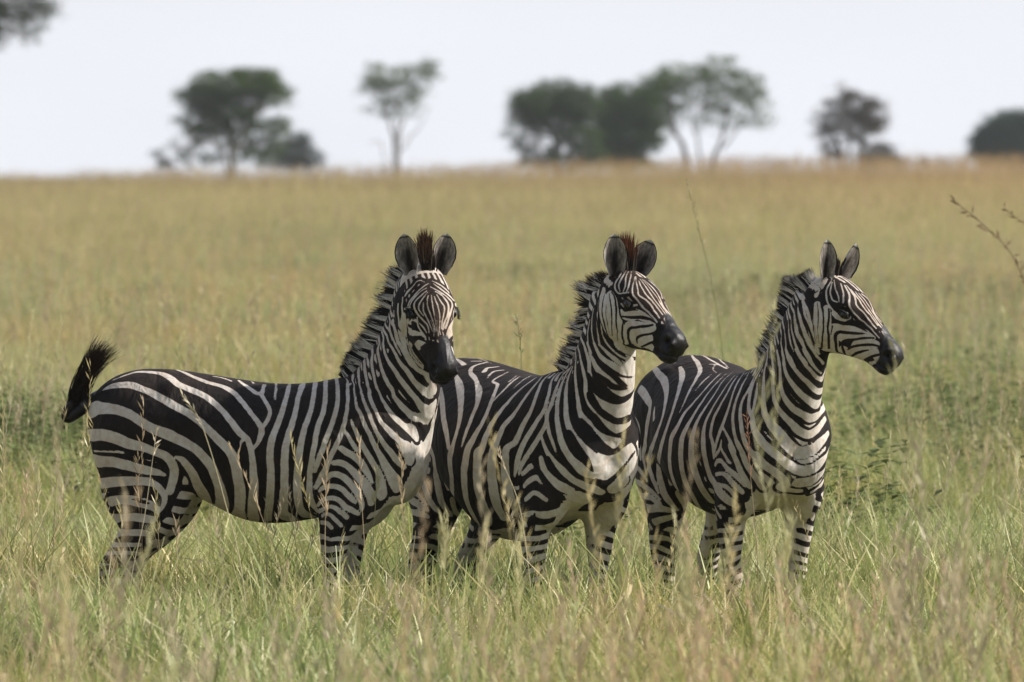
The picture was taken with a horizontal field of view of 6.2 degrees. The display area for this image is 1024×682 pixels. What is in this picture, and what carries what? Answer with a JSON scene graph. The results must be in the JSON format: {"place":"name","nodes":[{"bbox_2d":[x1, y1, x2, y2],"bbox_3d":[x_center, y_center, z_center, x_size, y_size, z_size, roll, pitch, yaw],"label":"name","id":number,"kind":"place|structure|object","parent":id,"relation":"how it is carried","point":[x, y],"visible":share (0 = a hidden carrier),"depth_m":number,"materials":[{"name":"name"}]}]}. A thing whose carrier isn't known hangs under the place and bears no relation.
{"place":"outdoors","nodes":[
{"label":"outdoors","id":0,"kind":"place"},
{"bbox_2d":[1,177,602,190],"bbox_3d":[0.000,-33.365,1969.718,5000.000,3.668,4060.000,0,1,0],"label":"ground","id":1,"kind":"structure","parent":0,"point":[180,178],"depth_m":3227.92,"materials":[{"name":"soil"}]},
{"bbox_2d":[0,0,70,50],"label":"acacia tree","id":2,"kind":"object","parent":1,"relation":"on","point":[5,7],"visible":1,"depth_m":329.72,"materials":[{"name":"green plant"}]},
{"bbox_2d":[128,426,160,598],"bbox_3d":[-1.454,0.916,37.261,0.196,1.170,0.029,-1,1,-31],"label":"grass stalk","id":3,"kind":"object","parent":1,"relation":"on","point":[153,452],"depth_m":37.27,"materials":[{"name":"beige plant"}]},
{"bbox_2d":[147,134,207,179],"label":"bush","id":4,"kind":"object","parent":1,"relation":"on","point":[162,161],"visible":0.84,"depth_m":589.71,"materials":[{"name":"green plant"}]},
{"bbox_2d":[180,388,245,605],"bbox_3d":[-1.134,0.845,36.671,0.317,1.333,0.035,0,1,13],"label":"grass stalk","id":5,"kind":"object","parent":1,"relation":"on","point":[187,401],"depth_m":36.66,"materials":[{"name":"beige plant"}]},
{"bbox_2d":[166,62,298,183],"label":"acacia tree","id":6,"kind":"object","parent":1,"relation":"on","point":[211,102],"visible":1,"depth_m":559.42,"materials":[{"name":"green plant"}]},
{"bbox_2d":[61,229,459,604],"bbox_3d":[-0.997,0.472,39.401,1.740,1.900,0.609,0,1,15],"label":"zebra","id":7,"kind":"object","parent":1,"relation":"on","point":[398,368],"visible":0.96,"depth_m":39.19,"materials":[{"name":"fur"}]},
{"bbox_2d":[261,128,330,184],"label":"bush","id":8,"kind":"object","parent":1,"relation":"on","point":[292,160],"visible":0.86,"depth_m":619.48,"materials":[{"name":"green plant"}]},
{"bbox_2d":[352,54,445,182],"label":"young tree","id":9,"kind":"object","parent":1,"relation":"on","point":[374,79],"visible":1,"depth_m":529.71,"materials":[{"name":"green plant"}]},
{"bbox_2d":[0,206,1023,554],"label":"leafy weeds","id":10,"kind":"object","parent":1,"relation":"on","point":[72,432],"visible":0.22,"depth_m":60.92,"materials":[{"name":"green plant"}]},
{"bbox_2d":[9,326,1018,681],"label":"plumed grass","id":11,"kind":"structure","parent":1,"relation":"on","point":[445,538],"depth_m":31.01,"materials":[{"name":"plant"}]},
{"bbox_2d":[497,446,535,630],"bbox_3d":[0.030,0.955,37.059,0.220,1.098,0.041,1,1,29],"label":"grass stalk","id":12,"kind":"object","parent":1,"relation":"on","point":[521,514],"depth_m":37.06,"materials":[{"name":"beige plant"}]},
{"bbox_2d":[513,313,523,369],"bbox_3d":[0.029,0.626,43.567,0.059,1.522,0.089,1,1,29],"label":"grass stalk","id":13,"kind":"object","parent":1,"relation":"on","point":[518,335],"depth_m":43.55,"materials":[{"name":"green plant"}]},
{"bbox_2d":[408,230,688,607],"bbox_3d":[0.112,0.493,39.490,0.677,1.915,1.962,-1,1,-30],"label":"zebra","id":14,"kind":"object","parent":1,"relation":"on","point":[556,431],"visible":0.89,"depth_m":39.09,"materials":[{"name":"fur"}]},
{"bbox_2d":[494,74,623,177],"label":"dark tree","id":15,"kind":"object","parent":1,"relation":"on","point":[539,112],"visible":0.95,"depth_m":559.43,"materials":[{"name":"green plant"}]},
{"bbox_2d":[585,73,678,172],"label":"dark tree","id":16,"kind":"object","parent":1,"relation":"on","point":[628,119],"visible":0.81,"depth_m":598.82,"materials":[{"name":"green plant"}]},
{"bbox_2d":[685,178,723,359],"bbox_3d":[1.012,0.193,49.056,0.265,2.083,0.058,0,1,14],"label":"grass stalk","id":17,"kind":"object","parent":1,"relation":"on","point":[698,228],"depth_m":49.05,"materials":[{"name":"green plant"}]},
{"bbox_2d":[643,53,780,171],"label":"open tree","id":18,"kind":"object","parent":1,"relation":"on","point":[707,77],"visible":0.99,"depth_m":519.69,"materials":[{"name":"green plant"}]},
{"bbox_2d":[742,414,758,608],"bbox_3d":[0.941,0.879,37.466,0.123,1.235,0.042,1,1,43],"label":"grass stalk","id":19,"kind":"object","parent":1,"relation":"on","point":[748,445],"depth_m":37.45,"materials":[{"name":"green plant"}]},
{"bbox_2d":[632,239,903,610],"bbox_3d":[0.996,0.491,39.880,0.663,1.844,1.932,0,1,-20],"label":"zebra","id":20,"kind":"object","parent":1,"relation":"on","point":[826,313],"visible":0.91,"depth_m":39.45,"materials":[{"name":"fur"}]},
{"bbox_2d":[803,79,895,174],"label":"thorn tree","id":21,"kind":"object","parent":1,"relation":"on","point":[859,117],"visible":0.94,"depth_m":499.56,"materials":[{"name":"green plant"}]},
{"bbox_2d":[863,140,906,171],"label":"bush","id":22,"kind":"object","parent":1,"relation":"on","point":[880,150],"visible":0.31,"depth_m":579.68,"materials":[{"name":"green plant"}]},
{"bbox_2d":[950,195,1023,283],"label":"grass stalk","id":23,"kind":"object","parent":1,"relation":"on","point":[984,229],"depth_m":31.07,"materials":[{"name":"brown plant"}]},
{"bbox_2d":[962,105,1023,170],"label":"dark tree","id":24,"kind":"object","parent":1,"relation":"on","point":[996,134],"visible":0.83,"depth_m":678.77,"materials":[{"name":"green plant"}]},
{"bbox_2d":[1001,202,1023,225],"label":"grass stalk","id":25,"kind":"object","parent":1,"relation":"on","point":[1011,216],"depth_m":31.66,"materials":[{"name":"brown plant"}]},
{"bbox_2d":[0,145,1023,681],"label":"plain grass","id":26,"kind":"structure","parent":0,"point":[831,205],"depth_m":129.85,"materials":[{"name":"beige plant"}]},
{"bbox_2d":[0,210,1023,681],"label":"meadow grass","id":27,"kind":"structure","parent":0,"point":[898,597],"depth_m":37.55,"materials":[{"name":"green plant"}]},
{"bbox_2d":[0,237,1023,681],"label":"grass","id":28,"kind":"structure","parent":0,"point":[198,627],"depth_m":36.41,"materials":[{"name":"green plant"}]},
{"bbox_2d":[0,0,1023,177],"label":"sky","id":29,"kind":"structure","parent":0,"point":[96,94],"materials":[{"name":"white"}]}
]}

